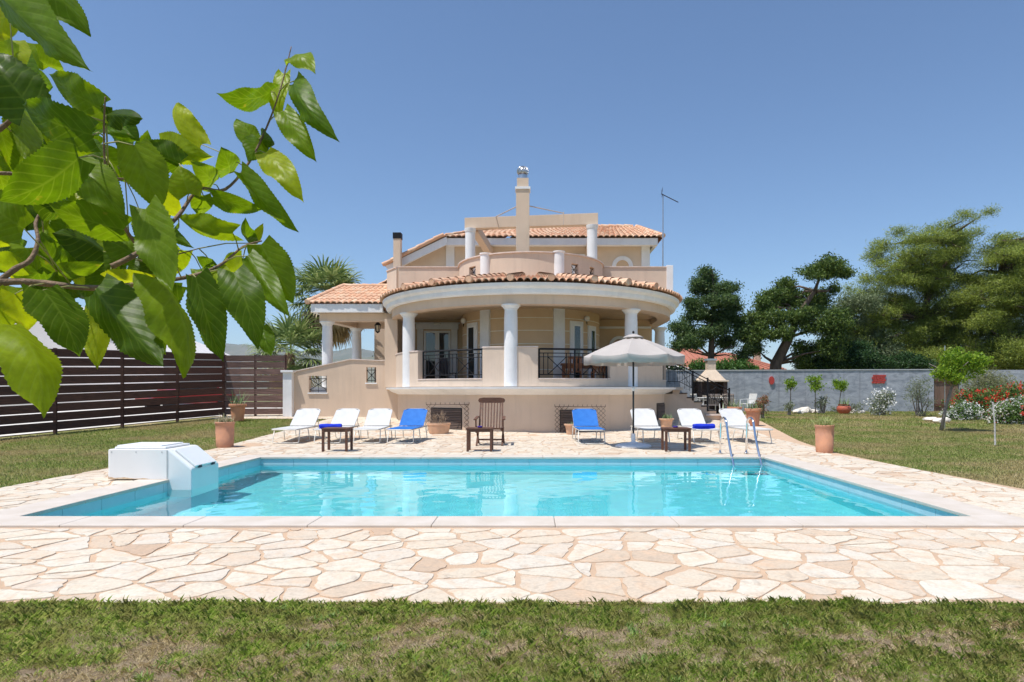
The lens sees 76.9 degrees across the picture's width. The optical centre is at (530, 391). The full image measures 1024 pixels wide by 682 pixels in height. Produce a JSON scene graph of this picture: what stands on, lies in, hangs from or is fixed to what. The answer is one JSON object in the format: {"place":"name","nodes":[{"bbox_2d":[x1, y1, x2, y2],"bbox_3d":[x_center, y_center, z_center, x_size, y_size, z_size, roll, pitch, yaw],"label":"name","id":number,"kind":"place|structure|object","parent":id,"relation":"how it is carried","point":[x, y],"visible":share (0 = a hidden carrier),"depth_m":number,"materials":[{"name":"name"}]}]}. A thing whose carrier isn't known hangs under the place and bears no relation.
{"place":"outdoors","nodes":[
{"label":"outdoors","id":0,"kind":"place"},
{"bbox_2d":[0,406,247,435],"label":"yard","id":1,"kind":"structure","parent":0,"point":[92,418],"depth_m":21.64,"materials":[{"name":"green plant"}]},
{"bbox_2d":[136,382,232,406],"bbox_3d":[-16.512,0.241,30.958,1.800,1.398,4.181,0,0,33],"label":"parked car","id":2,"kind":"object","parent":1,"relation":"on","point":[185,396],"visible":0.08,"depth_m":30.33,"materials":[{"name":"red paint"}]},
{"bbox_2d":[244,307,333,401],"bbox_3d":[-10.086,-1.351,26.874,3.953,4.482,4.037,0,0,0],"label":"fan palm","id":3,"kind":"object","parent":1,"relation":"on","point":[295,332],"visible":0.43,"depth_m":26.48,"materials":[{"name":"green plant"}]},
{"bbox_2d":[284,254,364,349],"bbox_3d":[-8.997,-2.626,28.474,4.286,7.031,3.959,0,0,0],"label":"fan palm","id":4,"kind":"object","parent":1,"relation":"on","point":[334,275],"visible":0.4,"depth_m":27.75,"materials":[{"name":"green plant"}]},
{"bbox_2d":[0,418,326,486],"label":"lawn grass","id":5,"kind":"structure","parent":0,"point":[100,460],"depth_m":14.90,"materials":[{"name":"green plant"}]},
{"bbox_2d":[242,394,282,401],"bbox_3d":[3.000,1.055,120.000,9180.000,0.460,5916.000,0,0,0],"label":"ground","id":6,"kind":"structure","parent":0,"point":[261,401],"depth_m":50.96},
{"bbox_2d":[0,307,240,405],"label":"neighbour building","id":7,"kind":"structure","parent":6,"relation":"on","point":[37,329],"depth_m":34.00,"materials":[{"name":"white paint"}]},
{"bbox_2d":[665,264,766,362],"bbox_3d":[10.483,-3.101,36.844,5.522,8.516,4.168,0,0,-17],"label":"cypress tree","id":8,"kind":"object","parent":6,"relation":"on","point":[721,300],"visible":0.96,"depth_m":36.61,"materials":[{"name":"green plant"}]},
{"bbox_2d":[666,349,786,369],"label":"neighbour house","id":9,"kind":"structure","parent":6,"relation":"on","point":[757,361],"depth_m":51.80,"materials":[{"name":"red tile"}]},
{"bbox_2d":[735,251,859,369],"bbox_3d":[15.113,-3.243,36.113,7.495,8.854,4.777,0,0,0],"label":"leaning conifer","id":10,"kind":"object","parent":6,"relation":"on","point":[806,308],"visible":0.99,"depth_m":35.36,"materials":[{"name":"green plant"}]},
{"bbox_2d":[811,287,913,357],"bbox_3d":[19.866,-2.524,39.102,6.367,7.372,4.360,0,0,0],"label":"olive tree","id":11,"kind":"object","parent":6,"relation":"on","point":[865,301],"visible":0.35,"depth_m":38.30,"materials":[{"name":"green plant"}]},
{"bbox_2d":[811,203,1002,371],"bbox_3d":[23.368,-4.939,39.739,11.789,12.354,7.110,0,0,0],"label":"pine tree","id":12,"kind":"object","parent":6,"relation":"on","point":[923,269],"visible":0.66,"depth_m":38.87,"materials":[{"name":"green plant"}]},
{"bbox_2d":[935,230,1023,369],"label":"pine tree","id":13,"kind":"object","parent":6,"relation":"on","point":[1003,300],"visible":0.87,"depth_m":37.16,"materials":[{"name":"green plant"}]},
{"bbox_2d":[241,357,373,388],"bbox_3d":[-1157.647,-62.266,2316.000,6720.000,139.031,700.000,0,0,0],"label":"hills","id":14,"kind":"structure","parent":0,"point":[369,368],"depth_m":2098.16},
{"bbox_2d":[0,414,1023,604],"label":"paving","id":15,"kind":"structure","parent":0,"point":[383,546],"depth_m":4.92,"materials":[{"name":"stone"}]},
{"bbox_2d":[213,413,238,447],"bbox_3d":[-6.775,0.859,14.343,0.555,0.767,0.495,0,0,0],"label":"potted plant","id":16,"kind":"object","parent":15,"relation":"on","point":[224,429],"visible":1,"depth_m":14.15,"materials":[{"name":"ceramic"}]},
{"bbox_2d":[271,408,320,442],"bbox_3d":[-5.830,0.850,16.098,0.644,0.785,1.822,0,0,0],"label":"sun lounger","id":17,"kind":"object","parent":15,"relation":"on","point":[305,418],"visible":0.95,"depth_m":16.60,"materials":[{"name":"white metal"}]},
{"bbox_2d":[313,408,359,442],"bbox_3d":[-4.819,0.850,16.097,0.644,0.785,1.822,0,0,2],"label":"sun lounger","id":18,"kind":"object","parent":15,"relation":"on","point":[346,417],"visible":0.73,"depth_m":16.69,"materials":[{"name":"white metal"}]},
{"bbox_2d":[321,427,353,451],"bbox_3d":[-4.035,1.002,13.450,0.560,0.480,0.432,0,0,0],"label":"side table","id":19,"kind":"object","parent":15,"relation":"on","point":[328,430],"visible":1,"depth_m":13.25,"materials":[{"name":"brown wood"}]},
{"bbox_2d":[319,424,341,428],"bbox_3d":[-4.849,0.847,15.626,0.530,0.117,0.250,0,0,-4],"label":"beach towel","id":20,"kind":"object","parent":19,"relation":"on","point":[328,425],"visible":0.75,"depth_m":15.55,"materials":[{"name":"blue fabric"}]},
{"bbox_2d":[353,408,391,442],"bbox_3d":[-3.925,0.850,16.097,0.644,0.785,1.822,0,0,-2],"label":"sun lounger","id":21,"kind":"object","parent":15,"relation":"on","point":[378,418],"visible":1,"depth_m":16.61,"materials":[{"name":"white metal"}]},
{"bbox_2d":[387,408,427,443],"bbox_3d":[-3.056,0.850,16.046,0.644,0.785,1.822,0,0,3],"label":"sun lounger","id":22,"kind":"object","parent":15,"relation":"on","point":[413,419],"visible":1,"depth_m":16.53,"materials":[{"name":"blue metal"}]},
{"bbox_2d":[426,411,450,433],"bbox_3d":[-2.693,0.883,18.550,0.763,0.670,0.476,0,0,0],"label":"potted plant","id":23,"kind":"object","parent":15,"relation":"on","point":[443,427],"visible":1,"depth_m":18.39,"materials":[{"name":"ceramic"}]},
{"bbox_2d":[466,427,493,451],"bbox_3d":[-1.060,1.002,13.450,0.560,0.480,0.432,0,0,0],"label":"side table","id":24,"kind":"object","parent":15,"relation":"on","point":[469,430],"visible":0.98,"depth_m":13.25,"materials":[{"name":"brown wood"}]},
{"bbox_2d":[473,397,505,445],"bbox_3d":[-0.947,0.705,15.098,0.725,1.100,0.930,0,0,0],"label":"deck chair","id":25,"kind":"object","parent":15,"relation":"on","point":[488,400],"visible":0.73,"depth_m":15.34,"materials":[{"name":"brown wood"}]},
{"bbox_2d":[0,455,1023,527],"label":"swimming pool","id":26,"kind":"structure","parent":15,"relation":"in","point":[937,511],"depth_m":6.32,"materials":[{"name":"tile"}]},
{"bbox_2d":[108,442,217,489],"bbox_3d":[-5.300,1.381,9.363,1.200,1.238,0.774,0,0,0],"label":"pool filter box","id":27,"kind":"object","parent":26,"relation":"attached to","point":[182,466],"visible":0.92,"depth_m":8.98,"materials":[{"name":"grey plastic"}]},
{"bbox_2d":[73,464,925,516],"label":"pool water","id":28,"kind":"structure","parent":26,"relation":"in","point":[512,490],"depth_m":8.65,"materials":[{"name":"blue liquid"}]},
{"bbox_2d":[718,417,762,464],"bbox_3d":[4.020,1.349,12.355,0.620,1.702,1.030,0,0,0],"label":"pool ladder","id":29,"kind":"object","parent":26,"relation":"attached to","point":[746,439],"visible":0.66,"depth_m":12.39,"materials":[{"name":"silver metal"}]},
{"bbox_2d":[564,422,575,434],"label":"potted plant","id":30,"kind":"object","parent":15,"relation":"on","point":[569,427],"visible":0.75,"depth_m":18.27,"materials":[{"name":"orange plant"}]},
{"bbox_2d":[572,409,605,443],"bbox_3d":[1.403,0.850,15.897,0.644,0.785,1.822,0,0,-2],"label":"sun lounger","id":31,"kind":"object","parent":15,"relation":"on","point":[585,419],"visible":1,"depth_m":16.41,"materials":[{"name":"blue fabric"}]},
{"bbox_2d":[584,331,684,448],"bbox_3d":[2.273,-0.048,14.354,2.175,2.584,2.181,0,0,0],"label":"parasol","id":32,"kind":"object","parent":15,"relation":"on","point":[633,350],"visible":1,"depth_m":13.83,"materials":[{"name":"white fabric"}]},
{"bbox_2d":[630,409,669,443],"bbox_3d":[2.931,0.850,15.997,0.644,0.785,1.822,0,0,-2],"label":"sun lounger","id":33,"kind":"object","parent":15,"relation":"on","point":[644,419],"visible":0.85,"depth_m":16.48,"materials":[{"name":"white metal"}]},
{"bbox_2d":[659,413,673,426],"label":"potted plant","id":34,"kind":"object","parent":15,"relation":"on","point":[666,420],"visible":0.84,"depth_m":19.88,"materials":[{"name":"orange plant"}]},
{"bbox_2d":[660,427,691,451],"bbox_3d":[3.022,1.002,13.450,0.560,0.480,0.432,0,0,0],"label":"side table","id":35,"kind":"object","parent":15,"relation":"on","point":[666,430],"visible":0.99,"depth_m":13.25,"materials":[{"name":"brown wood"}]},
{"bbox_2d":[677,409,719,443],"bbox_3d":[4.139,0.850,15.997,0.644,0.785,1.822,0,0,-1],"label":"sun lounger","id":36,"kind":"object","parent":15,"relation":"on","point":[689,418],"visible":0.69,"depth_m":16.55,"materials":[{"name":"white metal"}]},
{"bbox_2d":[692,424,714,428],"bbox_3d":[4.201,0.847,15.656,0.530,0.117,0.250,0,0,-4],"label":"beach towel","id":37,"kind":"object","parent":36,"relation":"on","point":[703,426],"visible":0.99,"depth_m":15.57,"materials":[{"name":"blue fabric"}]},
{"bbox_2d":[723,400,741,409],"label":"potted plant","id":38,"kind":"object","parent":15,"relation":"on","point":[732,407],"visible":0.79,"depth_m":23.17,"materials":[{"name":"green plant"}]},
{"bbox_2d":[719,409,772,443],"bbox_3d":[5.293,0.850,15.991,0.644,0.785,1.822,0,0,-7],"label":"sun lounger","id":39,"kind":"object","parent":15,"relation":"on","point":[736,418],"visible":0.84,"depth_m":16.47,"materials":[{"name":"white metal"}]},
{"bbox_2d":[744,401,761,425],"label":"potted plant","id":40,"kind":"object","parent":15,"relation":"on","point":[753,412],"visible":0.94,"depth_m":20.83,"materials":[{"name":"orange plant"}]},
{"bbox_2d":[812,416,837,452],"bbox_3d":[5.975,0.863,13.199,0.525,0.773,0.652,0,0,0],"label":"potted plant","id":41,"kind":"object","parent":15,"relation":"on","point":[824,436],"visible":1,"depth_m":13.02,"materials":[{"name":"ceramic"}]},
{"bbox_2d":[0,594,1023,681],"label":"front grass","id":42,"kind":"structure","parent":0,"point":[805,618],"depth_m":3.22,"materials":[{"name":"green plant"}]},
{"bbox_2d":[0,593,1021,616],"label":"edge grass","id":43,"kind":"structure","parent":42,"relation":"on","point":[432,606],"depth_m":3.73,"materials":[{"name":"green plant"}]},
{"bbox_2d":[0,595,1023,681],"bbox_3d":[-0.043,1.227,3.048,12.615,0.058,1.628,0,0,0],"label":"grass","id":44,"kind":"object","parent":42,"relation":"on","point":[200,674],"visible":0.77,"depth_m":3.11,"materials":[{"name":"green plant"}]},
{"bbox_2d":[0,412,1023,604],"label":"lawn","id":45,"kind":"structure","parent":0,"point":[105,427],"depth_m":16.02,"materials":[{"name":"green plant"}]},
{"bbox_2d":[0,348,224,434],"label":"slat fence","id":46,"kind":"object","parent":45,"relation":"on","point":[121,374],"visible":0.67,"depth_m":18.90,"materials":[{"name":"brown wood"}]},
{"bbox_2d":[0,0,338,418],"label":"mulberry tree","id":47,"kind":"object","parent":45,"relation":"on","point":[64,170],"visible":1,"depth_m":1.35,"materials":[{"name":"green plant"}]},
{"bbox_2d":[225,390,247,420],"bbox_3d":[-9.506,0.441,21.067,0.843,1.053,0.788,0,0,-44],"label":"potted plant","id":48,"kind":"object","parent":45,"relation":"on","point":[237,411],"visible":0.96,"depth_m":20.84,"materials":[{"name":"orange plant"}]},
{"bbox_2d":[224,355,286,415],"bbox_3d":[-9.806,-0.147,22.938,2.156,2.297,0.100,0,0,-6],"label":"slat fence","id":49,"kind":"object","parent":45,"relation":"on","point":[255,375],"visible":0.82,"depth_m":22.89,"materials":[{"name":"brown wood"}]},
{"bbox_2d":[280,166,682,432],"bbox_3d":[-1.600,-3.234,26.510,14.400,9.568,16.480,0,0,0],"label":"villa","id":50,"kind":"object","parent":45,"relation":"on","point":[485,306],"visible":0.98,"depth_m":21.56,"materials":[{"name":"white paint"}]},
{"bbox_2d":[375,322,380,332],"bbox_3d":[-5.822,-2.504,24.500,0.260,0.632,0.225,0,0,0],"label":"hanging lantern","id":51,"kind":"object","parent":50,"relation":"hanging from","point":[377,326],"visible":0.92,"depth_m":24.43,"materials":[{"name":"black metal"}]},
{"bbox_2d":[415,322,459,378],"bbox_3d":[-3.570,-1.380,24.530,1.740,2.460,0.140,0,0,0],"label":"door","id":52,"kind":"structure","parent":50,"relation":"in","point":[433,340],"depth_m":24.55,"materials":[{"name":"white paint"}]},
{"bbox_2d":[431,407,461,428],"bbox_3d":[-2.604,0.830,19.677,1.237,0.640,0.085,0,0,33],"label":"basement window","id":53,"kind":"structure","parent":50,"relation":"in","point":[454,414],"depth_m":19.52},
{"bbox_2d":[426,402,468,426],"bbox_3d":[-2.490,0.771,19.247,1.298,0.867,0.071,0,0,0],"label":"wire trellis","id":54,"kind":"object","parent":50,"relation":"attached to","point":[449,404],"visible":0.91,"depth_m":19.26,"materials":[{"name":"metal"}]},
{"bbox_2d":[439,358,456,378],"bbox_3d":[-2.753,-0.605,21.296,0.420,0.920,0.410,0,0,42],"label":"porch chair","id":55,"kind":"object","parent":50,"relation":"on","point":[443,365],"visible":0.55,"depth_m":21.13,"materials":[{"name":"wicker"}]},
{"bbox_2d":[467,322,477,377],"bbox_3d":[-2.025,-1.250,22.203,0.117,2.200,0.662,0,0,-36],"label":"door","id":56,"kind":"structure","parent":50,"relation":"in","point":[472,328],"depth_m":22.08,"materials":[{"name":"white paint"}]},
{"bbox_2d":[567,356,581,377],"bbox_3d":[1.350,-0.605,19.945,0.420,0.920,0.410,0,0,0],"label":"porch chair","id":57,"kind":"object","parent":50,"relation":"on","point":[568,372],"visible":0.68,"depth_m":19.75,"materials":[{"name":"orange wood"}]},
{"bbox_2d":[570,321,582,377],"bbox_3d":[1.536,-1.250,21.702,0.576,2.200,0.112,0,0,-38],"label":"door","id":58,"kind":"structure","parent":50,"relation":"in","point":[576,327],"depth_m":21.63,"materials":[{"name":"white paint"}]},
{"bbox_2d":[560,409,595,431],"bbox_3d":[1.406,0.890,19.116,1.156,0.680,0.080,0,0,-17],"label":"basement window","id":59,"kind":"structure","parent":50,"relation":"in","point":[567,415],"depth_m":18.99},
{"bbox_2d":[555,404,605,432],"bbox_3d":[1.434,0.811,18.776,1.493,0.846,0.071,0,0,0],"label":"wire trellis","id":60,"kind":"object","parent":50,"relation":"attached to","point":[578,406],"visible":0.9,"depth_m":18.79,"materials":[{"name":"metal"}]},
{"bbox_2d":[560,363,600,377],"bbox_3d":[1.850,-0.512,20.700,1.800,0.735,0.700,0,0,0],"label":"porch table","id":61,"kind":"object","parent":50,"relation":"on","point":[563,365],"visible":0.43,"depth_m":20.42,"materials":[{"name":"orange wood"}]},
{"bbox_2d":[587,325,595,377],"bbox_3d":[2.113,-1.200,22.326,0.110,2.100,0.545,0,0,33],"label":"door","id":62,"kind":"structure","parent":50,"relation":"in","point":[591,335],"depth_m":22.17,"materials":[{"name":"white paint"}]},
{"bbox_2d":[591,365,605,377],"bbox_3d":[2.100,-0.605,19.975,0.420,0.920,0.410,0,0,-6],"label":"porch chair","id":63,"kind":"object","parent":50,"relation":"on","point":[595,368],"visible":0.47,"depth_m":19.78,"materials":[{"name":"orange wood"}]},
{"bbox_2d":[612,256,632,265],"bbox_3d":[3.828,-4.550,26.969,0.880,2.199,0.057,0,0,0],"label":"arched window","id":64,"kind":"structure","parent":50,"relation":"in","point":[622,260],"depth_m":26.94,"materials":[{"name":"white paint"}]},
{"bbox_2d":[657,403,664,419],"bbox_3d":[4.433,0.675,21.888,0.092,0.550,1.341,0,0,22],"label":"basement window","id":65,"kind":"structure","parent":50,"relation":"in","point":[660,406],"depth_m":21.58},
{"bbox_2d":[661,187,677,265],"bbox_3d":[5.229,-5.591,24.651,0.278,4.483,1.199,0,0,-24],"label":"tv antenna","id":66,"kind":"object","parent":50,"relation":"attached to","point":[663,195],"visible":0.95,"depth_m":24.98,"materials":[{"name":"metal"}]},
{"bbox_2d":[666,362,688,369],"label":"bush","id":67,"kind":"object","parent":45,"relation":"on","point":[671,367],"visible":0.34,"depth_m":34.26,"materials":[{"name":"green plant"}]},
{"bbox_2d":[664,364,729,419],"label":"side stairs","id":68,"kind":"structure","parent":45,"relation":"on","point":[675,401],"depth_m":23.87,"materials":[{"name":"stone"}]},
{"bbox_2d":[690,394,706,404],"bbox_3d":[7.019,0.557,26.989,0.610,0.893,0.550,0,0,-19],"label":"garden chair","id":69,"kind":"object","parent":45,"relation":"on","point":[695,398],"visible":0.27,"depth_m":26.78,"materials":[{"name":"white plastic"}]},
{"bbox_2d":[685,357,722,369],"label":"bush","id":70,"kind":"object","parent":45,"relation":"on","point":[697,365],"visible":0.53,"depth_m":34.99,"materials":[{"name":"green plant"}]},
{"bbox_2d":[703,394,719,409],"bbox_3d":[7.255,0.559,25.865,0.550,0.893,0.610,0,0,-6],"label":"garden chair","id":71,"kind":"object","parent":45,"relation":"on","point":[713,401],"visible":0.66,"depth_m":25.64,"materials":[{"name":"beige plastic"}]},
{"bbox_2d":[695,359,728,413],"bbox_3d":[7.930,-0.163,28.485,1.375,2.525,0.930,0,0,0],"label":"barbecue","id":72,"kind":"object","parent":45,"relation":"on","point":[711,373],"visible":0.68,"depth_m":28.35,"materials":[{"name":"brick"}]},
{"bbox_2d":[697,397,732,408],"bbox_3d":[7.687,0.634,27.000,1.300,0.738,0.800,0,0,0],"label":"garden table","id":73,"kind":"object","parent":45,"relation":"on","point":[711,397],"visible":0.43,"depth_m":26.65,"materials":[{"name":"white plastic"}]},
{"bbox_2d":[722,394,739,408],"bbox_3d":[8.239,0.557,26.573,0.550,0.893,0.610,0,0,40],"label":"garden chair","id":74,"kind":"object","parent":45,"relation":"on","point":[731,399],"visible":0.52,"depth_m":26.43,"materials":[{"name":"white plastic"}]},
{"bbox_2d":[716,355,762,369],"bbox_3d":[11.222,-0.450,34.975,2.626,3.008,1.602,0,0,0],"label":"bush","id":75,"kind":"object","parent":45,"relation":"on","point":[731,364],"visible":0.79,"depth_m":34.74,"materials":[{"name":"green plant"}]},
{"bbox_2d":[740,394,756,407],"bbox_3d":[9.656,0.557,28.613,0.610,0.893,0.550,0,0,-21],"label":"garden chair","id":76,"kind":"object","parent":45,"relation":"on","point":[751,399],"visible":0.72,"depth_m":28.71,"materials":[{"name":"white plastic"}]},
{"bbox_2d":[752,393,771,417],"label":"shrub","id":77,"kind":"object","parent":45,"relation":"on","point":[765,400],"visible":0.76,"depth_m":24.97,"materials":[{"name":"plant"}]},
{"bbox_2d":[781,400,794,414],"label":"shrub","id":78,"kind":"object","parent":45,"relation":"on","point":[788,406],"visible":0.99,"depth_m":26.98,"materials":[{"name":"green plant"}]},
{"bbox_2d":[782,376,797,410],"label":"lemon tree","id":79,"kind":"object","parent":45,"relation":"on","point":[792,383],"visible":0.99,"depth_m":28.45,"materials":[{"name":"green plant"}]},
{"bbox_2d":[797,409,807,413],"bbox_3d":[12.208,0.943,29.056,0.457,0.249,0.344,0,0,-23],"label":"rock","id":80,"kind":"object","parent":45,"relation":"on","point":[804,411],"visible":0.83,"depth_m":28.94,"materials":[{"name":"stone"}]},
{"bbox_2d":[798,407,811,412],"bbox_3d":[12.704,0.927,29.822,0.591,0.419,0.571,0,0,-33],"label":"rock","id":81,"kind":"object","parent":45,"relation":"on","point":[809,409],"visible":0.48,"depth_m":29.66,"materials":[{"name":"stone"}]},
{"bbox_2d":[805,374,829,412],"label":"lemon tree","id":82,"kind":"object","parent":45,"relation":"on","point":[814,385],"visible":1,"depth_m":28.89,"materials":[{"name":"green plant"}]},
{"bbox_2d":[810,395,829,413],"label":"shrub","id":83,"kind":"object","parent":45,"relation":"on","point":[822,408],"visible":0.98,"depth_m":28.98,"materials":[{"name":"green plant"}]},
{"bbox_2d":[831,377,848,402],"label":"lemon tree","id":84,"kind":"object","parent":45,"relation":"on","point":[842,386],"visible":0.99,"depth_m":29.41,"materials":[{"name":"green plant"}]},
{"bbox_2d":[834,398,850,413],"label":"potted plant","id":85,"kind":"object","parent":45,"relation":"on","point":[843,408],"visible":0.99,"depth_m":28.31,"materials":[{"name":"orange plant"}]},
{"bbox_2d":[666,369,1023,411],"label":"garden wall","id":86,"kind":"structure","parent":45,"relation":"on","point":[743,384],"depth_m":32.00,"materials":[{"name":"white paint"}]},
{"bbox_2d":[769,376,774,384],"bbox_3d":[11.934,-0.527,31.969,0.264,0.414,0.058,0,0,0],"label":"wall plaque","id":87,"kind":"object","parent":86,"relation":"attached to","point":[771,380],"depth_m":31.94,"materials":[{"name":"red ceramic"}]},
{"bbox_2d":[872,375,885,382],"bbox_3d":[17.253,-0.593,31.974,0.688,0.421,0.048,0,0,0],"label":"wall plaque","id":88,"kind":"object","parent":86,"relation":"attached to","point":[878,378],"depth_m":31.95,"materials":[{"name":"red ceramic"}]},
{"bbox_2d":[934,376,957,410],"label":"garden gate","id":89,"kind":"structure","parent":86,"relation":"attached to","point":[938,390],"depth_m":32.05,"materials":[{"name":"brown wood"}]},
{"bbox_2d":[826,401,865,412],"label":"shrub","id":90,"kind":"object","parent":45,"relation":"on","point":[854,407],"visible":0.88,"depth_m":28.96,"materials":[{"name":"green plant"}]},
{"bbox_2d":[717,411,1023,428],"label":"lawn grass","id":91,"kind":"structure","parent":45,"relation":"on","point":[847,418],"depth_m":23.09,"materials":[{"name":"green plant"}]},
{"bbox_2d":[803,338,938,369],"bbox_3d":[19.017,-0.929,36.001,7.324,4.181,3.257,0,0,0],"label":"evergreen oak","id":92,"kind":"object","parent":45,"relation":"on","point":[861,354],"visible":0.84,"depth_m":35.42,"materials":[{"name":"green plant"}]},
{"bbox_2d":[863,386,897,414],"bbox_3d":[14.649,0.456,27.014,1.186,1.366,1.230,0,0,-14],"label":"flowering shrub","id":93,"kind":"object","parent":45,"relation":"on","point":[884,402],"visible":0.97,"depth_m":26.90,"materials":[{"name":"grey plant"}]},
{"bbox_2d":[902,375,936,415],"bbox_3d":[15.683,0.230,25.967,1.424,1.876,1.028,0,0,0],"label":"olive shrub","id":94,"kind":"object","parent":45,"relation":"on","point":[917,398],"visible":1,"depth_m":25.98,"materials":[{"name":"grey plant"}]},
{"bbox_2d":[925,417,936,421],"bbox_3d":[14.406,1.019,23.108,0.516,0.188,0.387,0,0,0],"label":"rock","id":95,"kind":"object","parent":45,"relation":"on","point":[929,418],"visible":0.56,"depth_m":23.05,"materials":[{"name":"stone"}]},
{"bbox_2d":[932,418,941,422],"bbox_3d":[14.221,1.051,22.497,0.360,0.242,0.318,0,0,17],"label":"rock","id":96,"kind":"object","parent":45,"relation":"on","point":[935,420],"visible":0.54,"depth_m":22.44,"materials":[{"name":"stone"}]},
{"bbox_2d":[944,346,944,427],"bbox_3d":[12.707,-0.124,19.800,0.021,2.548,0.024,0,0,0],"label":"garden stake","id":97,"kind":"object","parent":45,"relation":"on","point":[944,390],"visible":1,"depth_m":19.80,"materials":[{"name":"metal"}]},
{"bbox_2d":[938,398,985,420],"bbox_3d":[16.043,0.812,23.986,1.399,1.175,1.354,0,0,-37],"label":"oleander bush","id":98,"kind":"object","parent":45,"relation":"on","point":[961,411],"visible":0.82,"depth_m":23.77,"materials":[{"name":"grey plant"}]},
{"bbox_2d":[928,345,996,430],"bbox_3d":[12.652,-0.097,19.173,1.680,2.557,1.520,0,0,0],"label":"lemon tree","id":99,"kind":"object","parent":45,"relation":"on","point":[953,370],"visible":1,"depth_m":18.88,"materials":[{"name":"green plant"}]},
{"bbox_2d":[939,380,1023,417],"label":"oleander bush","id":100,"kind":"object","parent":45,"relation":"on","point":[985,397],"visible":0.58,"depth_m":24.77,"materials":[{"name":"green plant"}]},
{"bbox_2d":[955,368,1022,399],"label":"broom bush","id":101,"kind":"object","parent":45,"relation":"on","point":[991,379],"visible":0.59,"depth_m":26.82,"materials":[{"name":"green plant"}]},
{"bbox_2d":[989,402,998,444],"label":"bare sapling","id":102,"kind":"object","parent":45,"relation":"on","point":[994,423],"visible":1,"depth_m":14.89,"materials":[{"name":"white wood"}]},
{"bbox_2d":[980,394,1023,424],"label":"oleander bush","id":103,"kind":"object","parent":45,"relation":"on","point":[1009,412],"visible":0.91,"depth_m":21.83,"materials":[{"name":"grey plant"}]},
{"bbox_2d":[0,0,1023,369],"label":"sky","id":104,"kind":"structure","parent":0,"point":[783,134],"materials":[{"name":"blue"}]},
{"bbox_2d":[204,343,936,371],"bbox_3d":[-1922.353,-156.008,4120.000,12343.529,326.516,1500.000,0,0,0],"label":"distant hills","id":105,"kind":"structure","parent":0,"point":[236,349],"depth_m":3983.18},
{"bbox_2d":[776,428,1023,488],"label":"lawn grass","id":106,"kind":"structure","parent":0,"point":[965,447],"depth_m":14.27,"materials":[{"name":"green plant"}]}
]}

